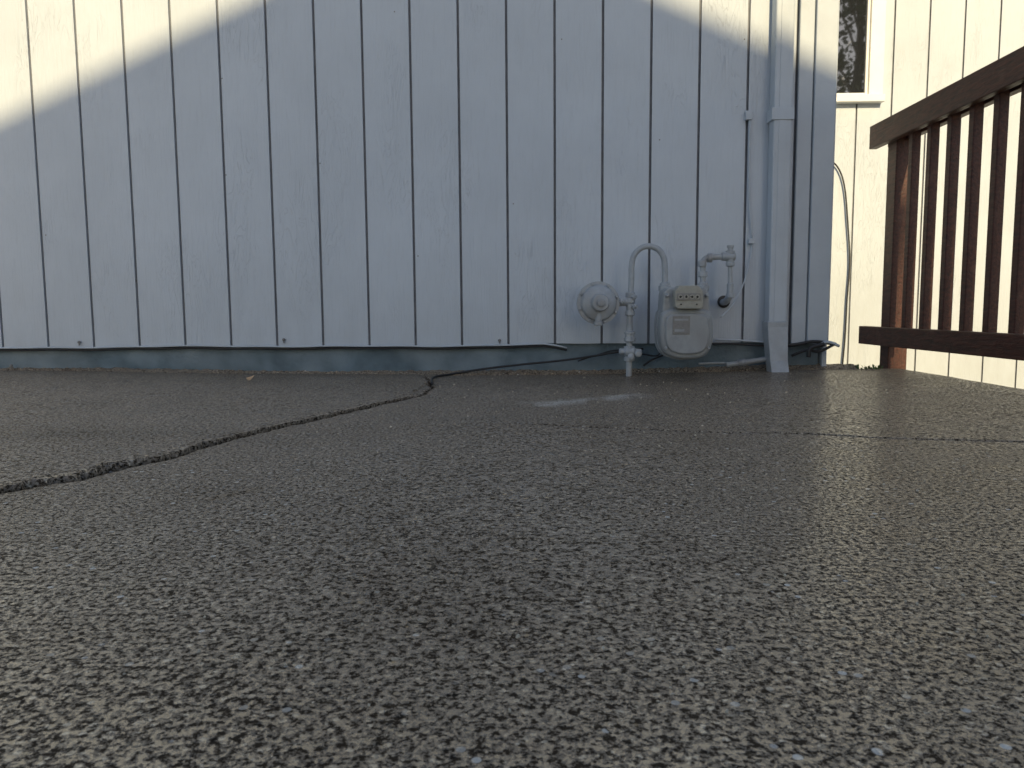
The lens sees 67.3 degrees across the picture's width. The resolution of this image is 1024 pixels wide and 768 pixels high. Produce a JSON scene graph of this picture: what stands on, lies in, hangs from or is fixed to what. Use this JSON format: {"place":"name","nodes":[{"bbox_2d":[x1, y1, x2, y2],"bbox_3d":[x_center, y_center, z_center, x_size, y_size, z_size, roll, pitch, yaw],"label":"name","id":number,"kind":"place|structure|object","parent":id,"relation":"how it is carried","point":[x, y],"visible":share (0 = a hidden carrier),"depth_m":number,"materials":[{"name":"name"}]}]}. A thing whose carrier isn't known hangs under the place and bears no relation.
{"place":"outdoors","nodes":[
{"label":"outdoors","id":0,"kind":"place"},
{"bbox_2d":[0,363,856,376],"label":"foundation mortar","id":1,"kind":"object","parent":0,"point":[818,366],"visible":0.6,"depth_m":3.29,"materials":[{"name":"grey concrete"}]},
{"bbox_2d":[0,369,1023,767],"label":"concrete patio","id":2,"kind":"structure","parent":0,"point":[146,461],"depth_m":0.82,"materials":[{"name":"grey concrete"}]},
{"bbox_2d":[36,373,1023,719],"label":"loose grit","id":3,"kind":"object","parent":2,"relation":"on","point":[570,563],"visible":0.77,"depth_m":0.86,"materials":[{"name":"grey gravel"}]},
{"bbox_2d":[430,340,835,384],"bbox_3d":[0.511,-0.091,3.040,1.668,0.143,0.442,0,6,1],"label":"black cable","id":4,"kind":"object","parent":2,"relation":"on","point":[658,356],"visible":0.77,"depth_m":3.23,"materials":[{"name":"rubber"}]},
{"bbox_2d":[715,339,839,346],"bbox_3d":[1.106,-0.172,3.217,0.507,0.038,0.027,0,6,6],"label":"grey cable","id":5,"kind":"object","parent":4,"relation":"on","point":[831,342],"visible":0.92,"depth_m":3.23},
{"bbox_2d":[806,342,824,356],"bbox_3d":[1.251,-0.141,3.171,0.074,0.063,0.018,0,6,1],"label":"cable elbow","id":6,"kind":"object","parent":4,"relation":"attached to","point":[814,346],"visible":1,"depth_m":3.16,"materials":[{"name":"black plastic"}]},
{"bbox_2d":[577,243,735,375],"bbox_3d":[0.587,-0.282,3.105,0.653,0.567,0.309,0,6,1],"label":"gas meter","id":7,"kind":"object","parent":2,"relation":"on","point":[683,326],"visible":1,"depth_m":3.05,"materials":[{"name":"grey paint"}]},
{"bbox_2d":[677,293,700,299],"bbox_3d":[0.678,-0.334,2.949,0.089,0.027,0.005,0,6,1],"label":"register window","id":8,"kind":"structure","parent":7,"relation":"in","point":[683,294],"depth_m":2.95,"materials":[{"name":"grey plastic"}]},
{"bbox_2d":[699,356,765,367],"bbox_3d":[0.930,-0.093,3.211,0.290,0.047,0.050,0,6,1],"label":"ground conduit","id":9,"kind":"object","parent":2,"relation":"on","point":[742,362],"visible":0.97,"depth_m":3.19,"materials":[{"name":"grey metal"}]},
{"bbox_2d":[849,364,882,368],"bbox_3d":[1.498,-0.069,3.288,0.183,0.035,0.104,0,6,1],"label":"weed clump","id":10,"kind":"object","parent":2,"relation":"on","point":[869,367],"visible":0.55,"depth_m":3.28,"materials":[{"name":"green plant"}]},
{"label":"ground","id":11,"kind":"structure","parent":0,"visible":0},
{"bbox_2d":[0,342,817,371],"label":"foundation","id":12,"kind":"object","parent":11,"relation":"on","point":[328,360],"depth_m":3.31,"materials":[{"name":"concrete"}]},
{"bbox_2d":[0,345,566,350],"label":"flashing gap seal","id":13,"kind":"object","parent":12,"relation":"attached to","point":[419,348],"visible":1,"depth_m":3.29,"materials":[{"name":"metal"}]},
{"bbox_2d":[0,0,815,346],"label":"front wall siding","id":14,"kind":"object","parent":12,"relation":"on","point":[394,172],"visible":0.82,"depth_m":3.21,"materials":[{"name":"paint"}]},
{"bbox_2d":[0,343,566,348],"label":"drip flashing","id":15,"kind":"object","parent":14,"relation":"attached to","point":[289,346],"visible":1,"depth_m":3.28,"materials":[{"name":"white metal"}]},
{"bbox_2d":[9,11,744,368],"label":"siding nails","id":16,"kind":"object","parent":14,"relation":"attached to","point":[283,339],"visible":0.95,"depth_m":3.27,"materials":[{"name":"grey metal"}]},
{"bbox_2d":[720,111,753,317],"bbox_3d":[0.916,-0.694,3.146,0.204,0.842,0.042,-4,7,-34],"label":"utility conduit","id":17,"kind":"object","parent":14,"relation":"attached to","point":[748,115],"visible":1,"depth_m":3.17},
{"bbox_2d":[762,0,794,371],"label":"downspout","id":18,"kind":"object","parent":14,"relation":"attached to","point":[780,115],"visible":1,"depth_m":3.12,"materials":[{"name":"grey paint"}]},
{"bbox_2d":[790,0,814,342],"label":"corner board","id":19,"kind":"object","parent":14,"relation":"attached to","point":[803,156],"visible":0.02,"depth_m":3.16,"materials":[{"name":"white wood"}]},
{"bbox_2d":[805,0,838,343],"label":"corner board","id":20,"kind":"object","parent":14,"relation":"attached to","point":[822,137],"visible":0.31,"depth_m":3.15,"materials":[{"name":"white wood"}]},
{"bbox_2d":[818,344,826,365],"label":"side wall","id":21,"kind":"structure","parent":11,"relation":"on","point":[822,358],"depth_m":3.26,"materials":[{"name":"paint"}]},
{"bbox_2d":[828,0,839,338],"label":"corner board return","id":22,"kind":"object","parent":21,"relation":"attached to","point":[833,169],"depth_m":3.18,"materials":[{"name":"white wood"}]},
{"bbox_2d":[826,0,1023,388],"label":"wing wall siding","id":23,"kind":"object","parent":11,"relation":"on","point":[932,47],"visible":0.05,"depth_m":4.57,"materials":[{"name":"white wood"}]},
{"bbox_2d":[834,162,849,363],"bbox_3d":[1.933,-0.728,4.599,0.179,1.242,0.010,0,6,1],"label":"hanging cable","id":24,"kind":"object","parent":23,"relation":"attached to","point":[836,165],"visible":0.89,"depth_m":4.59,"materials":[{"name":"rubber"}]},
{"bbox_2d":[837,0,866,92],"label":"glass","id":25,"kind":"object","parent":23,"relation":"attached to","point":[851,46],"visible":0.2,"depth_m":4.49,"materials":[{"name":"black glass"}]},
{"bbox_2d":[836,94,884,103],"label":"sill","id":26,"kind":"structure","parent":23,"relation":"attached to","point":[858,98],"depth_m":4.47,"materials":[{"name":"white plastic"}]},
{"bbox_2d":[864,0,870,93],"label":"sash","id":27,"kind":"object","parent":26,"relation":"on","point":[867,47],"visible":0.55,"depth_m":4.47,"materials":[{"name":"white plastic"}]},
{"bbox_2d":[867,0,886,93],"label":"trim","id":28,"kind":"structure","parent":23,"relation":"attached to","point":[876,45],"depth_m":4.46,"materials":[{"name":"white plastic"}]},
{"bbox_2d":[858,46,1023,369],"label":"deck railing","id":29,"kind":"object","parent":11,"relation":"on","point":[998,84],"visible":0.96,"depth_m":3.15,"materials":[{"name":"brown wood"}]}
]}

